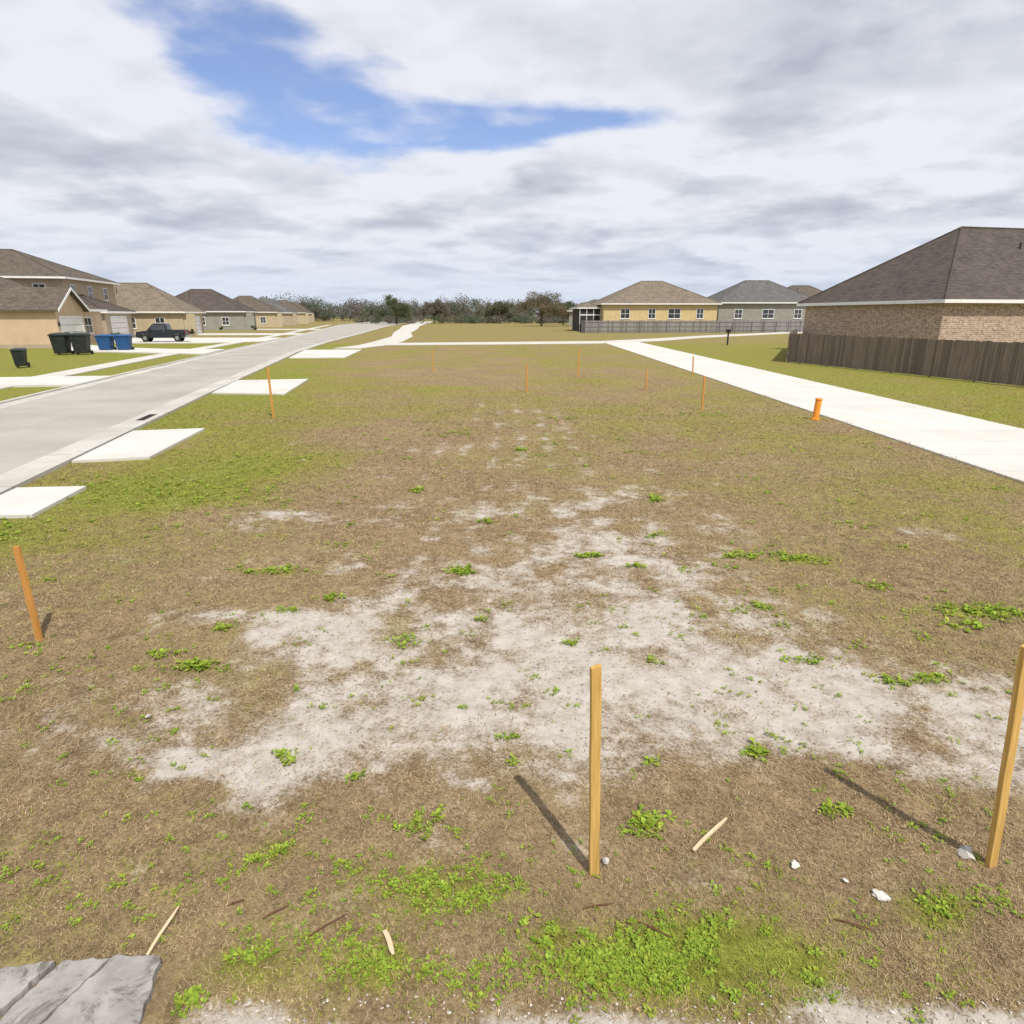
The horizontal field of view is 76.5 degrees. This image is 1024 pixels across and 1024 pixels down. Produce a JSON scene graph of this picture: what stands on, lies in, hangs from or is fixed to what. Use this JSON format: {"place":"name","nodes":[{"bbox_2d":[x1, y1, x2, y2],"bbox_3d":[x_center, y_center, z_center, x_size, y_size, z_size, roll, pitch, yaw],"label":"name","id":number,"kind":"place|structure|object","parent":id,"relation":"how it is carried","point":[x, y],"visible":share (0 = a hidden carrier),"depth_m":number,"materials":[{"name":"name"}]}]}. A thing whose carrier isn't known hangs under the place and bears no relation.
{"place":"outdoors","nodes":[
{"label":"outdoors","id":0,"kind":"place"},
{"bbox_2d":[0,376,110,386],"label":"driveway","id":1,"kind":"structure","parent":0,"point":[53,381],"depth_m":28.65,"materials":[{"name":"concrete"}]},
{"bbox_2d":[101,313,134,337],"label":"garage","id":2,"kind":"structure","parent":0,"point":[106,322],"depth_m":78.15,"materials":[{"name":"beige paint"}]},
{"bbox_2d":[79,295,134,311],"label":"garage roof","id":3,"kind":"structure","parent":2,"relation":"on","point":[109,307],"depth_m":79.84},
{"bbox_2d":[71,345,224,354],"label":"driveway","id":4,"kind":"structure","parent":0,"point":[94,348],"depth_m":52.38,"materials":[{"name":"concrete"}]},
{"bbox_2d":[0,325,329,389],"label":"sidewalk","id":5,"kind":"structure","parent":0,"point":[71,372],"depth_m":40.05,"materials":[{"name":"concrete"}]},
{"bbox_2d":[114,338,280,343],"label":"driveway","id":6,"kind":"structure","parent":0,"point":[185,341],"depth_m":75.43,"materials":[{"name":"concrete"}]},
{"bbox_2d":[135,323,190,341],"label":"pickup truck","id":7,"kind":"object","parent":6,"relation":"on","point":[158,330],"visible":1,"depth_m":71.03,"materials":[{"name":"paint"}]},
{"bbox_2d":[0,321,417,474],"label":"road","id":8,"kind":"structure","parent":0,"point":[30,431],"depth_m":22.40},
{"bbox_2d":[0,322,364,408],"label":"gutter","id":9,"kind":"object","parent":8,"relation":"on","point":[24,400],"visible":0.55,"depth_m":29.28,"materials":[{"name":"concrete"}]},
{"bbox_2d":[0,324,396,486],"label":"gutter","id":10,"kind":"object","parent":8,"relation":"on","point":[25,469],"visible":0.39,"depth_m":15.80,"materials":[{"name":"concrete"}]},
{"bbox_2d":[197,333,305,334],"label":"driveway","id":11,"kind":"structure","parent":0,"point":[250,333],"depth_m":105.61,"materials":[{"name":"concrete"}]},
{"bbox_2d":[0,316,1023,1023],"bbox_3d":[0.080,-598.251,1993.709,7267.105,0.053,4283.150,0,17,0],"label":"ground","id":12,"kind":"structure","parent":0,"point":[344,632],"depth_m":5.34,"materials":[{"name":"soil"}]},
{"bbox_2d":[10,348,29,366],"bbox_3d":[-27.609,-8.656,36.482,0.648,1.068,0.726,-5,18,-16],"label":"wheeled trash bin","id":13,"kind":"object","parent":12,"relation":"on","point":[19,356],"visible":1,"depth_m":36.26,"materials":[{"name":"black plastic"}]},
{"bbox_2d":[0,961,54,1017],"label":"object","id":14,"kind":"object","parent":12,"relation":"on","point":[17,983],"visible":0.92,"depth_m":2.83,"materials":[{"name":"concrete"}]},
{"bbox_2d":[12,545,42,641],"bbox_3d":[-4.267,0.795,5.756,0.058,1.054,0.030,2,17,11],"label":"wooden stake","id":15,"kind":"object","parent":12,"relation":"on","point":[22,571],"visible":0.76,"depth_m":5.72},
{"bbox_2d":[0,486,86,518],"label":"driveway apron","id":16,"kind":"object","parent":12,"relation":"on","point":[25,502],"visible":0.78,"depth_m":10.17,"materials":[{"name":"concrete"}]},
{"bbox_2d":[0,958,109,1023],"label":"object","id":17,"kind":"object","parent":12,"relation":"on","point":[44,998],"visible":0.89,"depth_m":2.80,"materials":[{"name":"concrete"}]},
{"bbox_2d":[47,332,73,353],"bbox_3d":[-33.804,-12.636,48.766,1.196,1.598,1.142,-2,17,-5],"label":"wheeled trash bin","id":18,"kind":"object","parent":12,"relation":"on","point":[60,342],"visible":0.86,"depth_m":48.40,"materials":[{"name":"black plastic"}]},
{"bbox_2d":[6,278,116,304],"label":"walls","id":19,"kind":"structure","parent":12,"relation":"on","point":[81,288],"depth_m":79.60,"materials":[{"name":"beige paint"}]},
{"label":"soffit","id":20,"kind":"object","parent":19,"relation":"on","visible":0},
{"bbox_2d":[0,276,65,278],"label":"fascia","id":21,"kind":"structure","parent":20,"relation":"attached to","point":[62,277],"depth_m":73.97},
{"bbox_2d":[0,250,115,282],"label":"roof","id":22,"kind":"structure","parent":20,"relation":"on","point":[13,263],"depth_m":77.13,"materials":[{"name":"brown"}]},
{"bbox_2d":[13,249,117,282],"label":"hip cap","id":23,"kind":"object","parent":22,"relation":"attached to","point":[65,266],"visible":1,"depth_m":84.91,"materials":[{"name":"brown"}]},
{"bbox_2d":[65,277,119,284],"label":"fascia","id":24,"kind":"structure","parent":20,"relation":"attached to","point":[92,280],"depth_m":81.56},
{"bbox_2d":[68,332,93,353],"bbox_3d":[-32.508,-12.723,49.053,1.196,1.598,1.142,-3,17,-11],"label":"wheeled trash bin","id":25,"kind":"object","parent":12,"relation":"on","point":[80,342],"visible":1,"depth_m":48.68,"materials":[{"name":"black plastic"}]},
{"bbox_2d":[83,311,103,343],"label":"walls","id":26,"kind":"structure","parent":12,"relation":"on","point":[97,323],"depth_m":70.51,"materials":[{"name":"beige paint"}]},
{"bbox_2d":[0,309,86,344],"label":"garage","id":27,"kind":"structure","parent":26,"relation":"attached to","point":[27,327],"depth_m":58.27,"materials":[{"name":"beige paint"}]},
{"bbox_2d":[0,344,51,348],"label":"base band","id":28,"kind":"object","parent":27,"relation":"attached to","point":[25,346],"visible":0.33,"depth_m":58.55,"materials":[{"name":"beige paint"}]},
{"bbox_2d":[0,287,69,310],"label":"roof","id":29,"kind":"structure","parent":27,"relation":"on","point":[30,298],"depth_m":58.71,"materials":[{"name":"brown"}]},
{"bbox_2d":[60,318,82,324],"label":"garage panel","id":30,"kind":"structure","parent":27,"relation":"attached to","point":[70,321],"depth_m":61.33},
{"bbox_2d":[61,294,81,308],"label":"gable wall","id":31,"kind":"structure","parent":27,"relation":"on","point":[70,302],"depth_m":61.44,"materials":[{"name":"beige paint"}]},
{"bbox_2d":[62,325,83,331],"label":"garage panel","id":32,"kind":"structure","parent":27,"relation":"attached to","point":[69,328],"depth_m":61.44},
{"bbox_2d":[69,291,88,311],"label":"roof","id":33,"kind":"structure","parent":26,"relation":"on","point":[78,301],"depth_m":62.79,"materials":[{"name":"brown"}]},
{"bbox_2d":[84,318,92,332],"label":"window glass","id":34,"kind":"object","parent":26,"relation":"attached to","point":[89,327],"visible":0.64,"depth_m":68.82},
{"bbox_3d":[-55.088,-19.596,62.951,23.380,0.136,15.630,-3,17,-11],"label":"soffit","id":35,"kind":"object","parent":26,"relation":"on","visible":0},
{"bbox_2d":[0,278,105,309],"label":"roof","id":36,"kind":"structure","parent":35,"relation":"on","point":[6,283],"depth_m":64.05,"materials":[{"name":"brown"}]},
{"bbox_2d":[42,955,161,1023],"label":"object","id":37,"kind":"object","parent":12,"relation":"on","point":[117,989],"visible":0.94,"depth_m":2.77,"materials":[{"name":"concrete"}]},
{"bbox_2d":[94,334,116,349],"bbox_3d":[-33.904,-14.155,54.260,1.250,1.334,1.083,-2,17,-5],"label":"wheeled trash bin","id":38,"kind":"object","parent":12,"relation":"on","point":[105,341],"visible":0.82,"depth_m":53.91,"materials":[{"name":"blue plastic"}]},
{"bbox_2d":[112,334,134,349],"bbox_3d":[-32.507,-14.212,54.451,1.250,1.334,1.083,-3,17,-11],"label":"wheeled trash bin","id":39,"kind":"object","parent":12,"relation":"on","point":[123,341],"visible":0.93,"depth_m":54.09,"materials":[{"name":"blue plastic"}]},
{"bbox_2d":[72,428,204,462],"bbox_3d":[-8.315,-1.515,14.808,1.662,0.150,3.645,-4,17,-11],"label":"driveway apron","id":40,"kind":"object","parent":12,"relation":"on","point":[140,444],"visible":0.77,"depth_m":14.42,"materials":[{"name":"concrete"}]},
{"bbox_2d":[146,906,179,954],"bbox_3d":[-1.650,1.977,3.077,0.019,0.007,0.251,1,19,4],"label":"wood lath piece","id":41,"kind":"object","parent":12,"relation":"on","point":[161,932],"visible":1,"depth_m":3.06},
{"bbox_2d":[131,313,204,335],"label":"walls","id":42,"kind":"structure","parent":12,"relation":"on","point":[146,321],"depth_m":96.20,"materials":[{"name":"beige paint"}]},
{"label":"soffit","id":43,"kind":"object","parent":42,"relation":"on","visible":0},
{"bbox_2d":[113,283,203,311],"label":"roof","id":44,"kind":"structure","parent":43,"relation":"on","point":[138,297],"depth_m":97.40,"materials":[{"name":"beige"}]},
{"bbox_2d":[136,311,184,312],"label":"fascia","id":45,"kind":"structure","parent":43,"relation":"attached to","point":[160,311],"depth_m":95.50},
{"bbox_2d":[0,323,353,403],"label":"kerb","id":46,"kind":"structure","parent":12,"relation":"on","point":[31,395],"depth_m":31.15,"materials":[{"name":"concrete"}]},
{"bbox_2d":[183,314,196,334],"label":"porch pier","id":47,"kind":"structure","parent":12,"relation":"on","point":[189,321],"depth_m":97.23,"materials":[{"name":"beige paint"}]},
{"bbox_2d":[0,321,418,494],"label":"kerb","id":48,"kind":"structure","parent":12,"relation":"on","point":[38,473],"depth_m":15.28,"materials":[{"name":"concrete"}]},
{"bbox_2d":[202,312,256,329],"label":"walls","id":49,"kind":"structure","parent":12,"relation":"on","point":[213,320],"depth_m":131.68,"materials":[{"name":"grey paint"}]},
{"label":"soffit","id":50,"kind":"object","parent":49,"relation":"on","visible":0},
{"bbox_2d":[176,290,256,311],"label":"roof","id":51,"kind":"structure","parent":50,"relation":"on","point":[208,300],"depth_m":132.82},
{"bbox_2d":[244,313,253,329],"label":"porch pier","id":52,"kind":"structure","parent":12,"relation":"on","point":[248,318],"depth_m":132.67,"materials":[{"name":"grey paint"}]},
{"bbox_2d":[212,379,307,394],"bbox_3d":[-10.221,-5.083,26.643,3.040,0.150,5.966,-3,17,-11],"label":"driveway apron","id":53,"kind":"object","parent":12,"relation":"on","point":[261,387],"visible":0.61,"depth_m":26.11,"materials":[{"name":"concrete"}]},
{"bbox_2d":[255,313,276,326],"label":"walls","id":54,"kind":"structure","parent":12,"relation":"on","point":[270,319],"depth_m":170.28,"materials":[{"name":"beige paint"}]},
{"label":"soffit","id":55,"kind":"object","parent":54,"relation":"on","visible":0},
{"bbox_2d":[233,296,281,311],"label":"roof","id":56,"kind":"structure","parent":55,"relation":"on","point":[253,303],"depth_m":171.42,"materials":[{"name":"brown"}]},
{"bbox_2d":[266,367,274,416],"bbox_3d":[-6.908,-3.356,18.622,0.062,1.574,0.035,-6,18,-16],"label":"wooden stake","id":57,"kind":"object","parent":12,"relation":"on","point":[270,391],"visible":0.82,"depth_m":18.58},
{"bbox_2d":[275,313,282,326],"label":"porch pier","id":58,"kind":"structure","parent":12,"relation":"on","point":[279,321],"depth_m":170.97,"materials":[{"name":"beige paint"}]},
{"bbox_2d":[282,313,294,324],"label":"walls","id":59,"kind":"structure","parent":12,"relation":"on","point":[287,320],"depth_m":203.01,"materials":[{"name":"beige paint"}]},
{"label":"soffit","id":60,"kind":"object","parent":59,"relation":"on","visible":0},
{"bbox_2d":[259,299,295,312],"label":"roof","id":61,"kind":"structure","parent":60,"relation":"on","point":[271,302],"depth_m":204.41,"materials":[{"name":"grey"}]},
{"bbox_2d":[295,313,306,323],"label":"walls","id":62,"kind":"structure","parent":12,"relation":"on","point":[300,318],"depth_m":247.05,"materials":[{"name":"beige paint"}]},
{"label":"soffit","id":63,"kind":"object","parent":62,"relation":"on","visible":0},
{"bbox_2d":[277,300,307,312],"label":"roof","id":64,"kind":"structure","parent":63,"relation":"on","point":[286,303],"depth_m":248.23,"materials":[{"name":"brown"}]},
{"bbox_2d":[289,349,361,357],"bbox_3d":[-14.600,-12.207,50.266,4.726,0.150,11.320,-2,17,-6],"label":"driveway apron","id":65,"kind":"object","parent":12,"relation":"on","point":[325,353],"visible":0.77,"depth_m":49.79,"materials":[{"name":"concrete"}]},
{"bbox_2d":[333,321,432,348],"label":"footpath","id":66,"kind":"structure","parent":12,"relation":"on","point":[402,333],"depth_m":83.13,"materials":[{"name":"concrete"}]},
{"bbox_2d":[382,929,393,954],"bbox_3d":[-0.567,1.986,3.001,0.027,0.011,0.136,-9,17,-27],"label":"wood lath piece","id":67,"kind":"object","parent":12,"relation":"on","point":[386,934],"visible":1,"depth_m":3.00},
{"bbox_2d":[374,294,412,323],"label":"broadleaf tree","id":68,"kind":"object","parent":12,"relation":"on","point":[400,309],"visible":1,"depth_m":222.85,"materials":[{"name":"green plant"}]},
{"bbox_2d":[259,291,564,320],"bbox_3d":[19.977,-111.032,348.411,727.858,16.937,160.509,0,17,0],"label":"distant trees","id":69,"kind":"object","parent":12,"relation":"on","point":[328,312],"visible":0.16,"depth_m":359.21,"materials":[{"name":"green plant"}]},
{"bbox_2d":[416,299,450,323],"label":"broadleaf tree","id":70,"kind":"object","parent":12,"relation":"on","point":[432,308],"visible":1,"depth_m":248.15,"materials":[{"name":"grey plant"}]},
{"bbox_2d":[352,314,568,323],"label":"hedgerow","id":71,"kind":"object","parent":12,"relation":"on","point":[474,319],"visible":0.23,"depth_m":252.80,"materials":[{"name":"green plant"}]},
{"bbox_2d":[483,301,515,322],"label":"broadleaf tree","id":72,"kind":"object","parent":12,"relation":"on","point":[502,308],"visible":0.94,"depth_m":257.39,"materials":[{"name":"green plant"}]},
{"bbox_2d":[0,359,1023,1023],"bbox_3d":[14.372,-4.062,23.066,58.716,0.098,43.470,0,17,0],"label":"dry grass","id":73,"kind":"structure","parent":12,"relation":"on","point":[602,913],"depth_m":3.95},
{"bbox_2d":[0,409,1023,1023],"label":"weeds","id":74,"kind":"object","parent":12,"relation":"on","point":[604,951],"visible":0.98,"depth_m":3.28,"materials":[{"name":"green plant"}]},
{"bbox_2d":[35,518,1023,1023],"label":"soil clods","id":75,"kind":"object","parent":12,"relation":"on","point":[563,758],"visible":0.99,"depth_m":4.50,"materials":[{"name":"soil"}]},
{"bbox_2d":[513,290,569,325],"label":"broadleaf tree","id":76,"kind":"object","parent":12,"relation":"on","point":[544,302],"visible":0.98,"depth_m":184.10,"materials":[{"name":"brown plant"}]},
{"bbox_2d":[551,299,579,324],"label":"broadleaf tree","id":77,"kind":"object","parent":12,"relation":"on","point":[569,304],"visible":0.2,"depth_m":213.90,"materials":[{"name":"green plant"}]},
{"bbox_2d":[572,309,600,330],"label":"screened lanai","id":78,"kind":"object","parent":12,"relation":"on","point":[576,316],"visible":0.43,"depth_m":123.66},
{"bbox_2d":[589,664,601,875],"bbox_3d":[0.415,1.379,3.259,0.055,1.379,0.024,-7,18,-15],"label":"wooden stake","id":79,"kind":"object","parent":12,"relation":"on","point":[595,742],"visible":0.84,"depth_m":3.21,"materials":[{"name":"brown wood"}]},
{"bbox_2d":[597,305,717,331],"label":"walls","id":80,"kind":"structure","parent":12,"relation":"on","point":[637,312],"depth_m":120.77,"materials":[{"name":"yellow paint"}]},
{"bbox_2d":[621,309,629,317],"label":"window glass","id":81,"kind":"object","parent":80,"relation":"attached to","point":[624,314],"visible":1,"depth_m":120.60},
{"bbox_2d":[668,309,680,317],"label":"window glass","id":82,"kind":"object","parent":80,"relation":"attached to","point":[672,315],"visible":1,"depth_m":120.89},
{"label":"soffit","id":83,"kind":"object","parent":80,"relation":"on","visible":0},
{"bbox_2d":[592,281,718,303],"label":"roof","id":84,"kind":"structure","parent":83,"relation":"on","point":[651,292],"depth_m":122.47,"materials":[{"name":"beige"}]},
{"bbox_2d":[601,303,721,304],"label":"fascia","id":85,"kind":"structure","parent":83,"relation":"attached to","point":[661,303],"depth_m":119.71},
{"bbox_2d":[585,320,803,332],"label":"wooden fence","id":86,"kind":"object","parent":12,"relation":"on","point":[666,326],"visible":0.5,"depth_m":113.50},
{"bbox_2d":[701,376,705,409],"bbox_3d":[5.902,-3.588,20.069,0.062,1.184,0.035,-5,17,-17],"label":"wooden stake","id":87,"kind":"object","parent":12,"relation":"on","point":[703,390],"visible":0.82,"depth_m":20.03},
{"bbox_2d":[692,817,727,851],"bbox_3d":[1.115,1.806,3.652,0.340,0.010,0.025,-17,24,-40],"label":"wood lath piece","id":88,"kind":"object","parent":12,"relation":"on","point":[714,829],"visible":1,"depth_m":3.64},
{"bbox_2d":[716,303,805,329],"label":"walls","id":89,"kind":"structure","parent":12,"relation":"on","point":[753,311],"depth_m":129.22,"materials":[{"name":"grey paint"}]},
{"bbox_2d":[762,310,773,317],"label":"window glass","id":90,"kind":"object","parent":89,"relation":"attached to","point":[766,314],"visible":1,"depth_m":129.41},
{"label":"soffit","id":91,"kind":"object","parent":89,"relation":"on","visible":0},
{"bbox_2d":[707,281,807,301],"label":"roof","id":92,"kind":"structure","parent":91,"relation":"on","point":[756,291],"depth_m":130.91,"materials":[{"name":"grey"}]},
{"bbox_2d":[721,302,797,302],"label":"fascia","id":93,"kind":"structure","parent":91,"relation":"attached to","point":[759,302],"depth_m":128.13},
{"bbox_2d":[811,398,822,419],"bbox_3d":[8.562,-2.841,18.257,0.237,0.700,0.237,3,17,-1],"label":"orange marker post","id":94,"kind":"object","parent":12,"relation":"on","point":[817,408],"visible":0.9,"depth_m":18.18,"materials":[{"name":"plastic"}]},
{"bbox_2d":[872,888,890,900],"bbox_3d":[1.851,1.925,3.264,0.069,0.031,0.075,-5,18,-17],"label":"rock","id":95,"kind":"object","parent":12,"relation":"on","point":[880,895],"visible":1,"depth_m":3.25,"materials":[{"name":"stone"}]},
{"bbox_2d":[786,329,1023,385],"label":"wooden fence","id":96,"kind":"object","parent":12,"relation":"on","point":[990,362],"visible":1,"depth_m":31.68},
{"bbox_2d":[803,303,1023,342],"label":"walls","id":97,"kind":"structure","parent":12,"relation":"on","point":[996,322],"depth_m":43.72,"materials":[{"name":"brick"}]},
{"bbox_3d":[39.186,-16.372,51.079,26.980,0.136,15.280,-3,17,-11],"label":"soffit","id":98,"kind":"object","parent":97,"relation":"on","visible":0},
{"bbox_2d":[797,299,944,305],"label":"fascia","id":99,"kind":"structure","parent":98,"relation":"attached to","point":[878,302],"depth_m":47.03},
{"bbox_2d":[798,228,1023,303],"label":"roof","id":100,"kind":"structure","parent":98,"relation":"on","point":[988,263],"depth_m":46.35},
{"bbox_2d":[797,227,959,303],"bbox_3d":[28.937,-19.514,52.001,10.880,5.426,0.122,11,20,32],"label":"hip cap","id":101,"kind":"object","parent":100,"relation":"attached to","point":[880,264],"visible":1,"depth_m":51.64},
{"bbox_2d":[944,226,961,298],"bbox_3d":[30.484,-17.351,44.828,0.122,5.426,10.880,11,20,32],"label":"hip cap","id":102,"kind":"object","parent":100,"relation":"attached to","point":[950,276],"visible":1,"depth_m":44.32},
{"bbox_2d":[962,226,1023,229],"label":"ridge cap","id":103,"kind":"object","parent":100,"relation":"on","point":[993,228],"visible":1,"depth_m":48.87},
{"bbox_2d":[944,299,1023,302],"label":"fascia","id":104,"kind":"structure","parent":98,"relation":"attached to","point":[978,301],"depth_m":41.77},
{"bbox_2d":[956,845,975,859],"bbox_3d":[2.459,1.845,3.527,0.086,0.034,0.119,8,19,26],"label":"rock","id":105,"kind":"object","parent":12,"relation":"on","point":[964,852],"visible":1,"depth_m":3.51,"materials":[{"name":"stone"}]},
{"bbox_2d":[985,644,1023,868],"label":"wooden stake","id":106,"kind":"object","parent":12,"relation":"on","point":[1007,767],"visible":0.79,"depth_m":3.23,"materials":[{"name":"brown wood"}]},
{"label":"walls","id":107,"kind":"object","parent":12,"relation":"on","visible":0},
{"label":"soffit","id":108,"kind":"object","parent":107,"relation":"on","visible":0},
{"bbox_2d":[788,286,820,296],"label":"roof","id":109,"kind":"structure","parent":108,"relation":"on","point":[810,291],"depth_m":146.78,"materials":[{"name":"brown"}]},
{"bbox_2d":[0,0,1023,315],"label":"sky","id":110,"kind":"structure","parent":0,"point":[582,151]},
{"bbox_2d":[389,332,802,344],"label":"cross street","id":111,"kind":"structure","parent":0,"point":[567,342],"depth_m":70.71,"materials":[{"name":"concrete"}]},
{"bbox_2d":[205,993,1020,1023],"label":"gravel","id":112,"kind":"structure","parent":0,"point":[492,999],"depth_m":2.74,"materials":[{"name":"gravel"}]},
{"bbox_2d":[606,342,1023,482],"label":"sidewalk","id":113,"kind":"structure","parent":0,"point":[993,447],"depth_m":18.90,"materials":[{"name":"concrete"}]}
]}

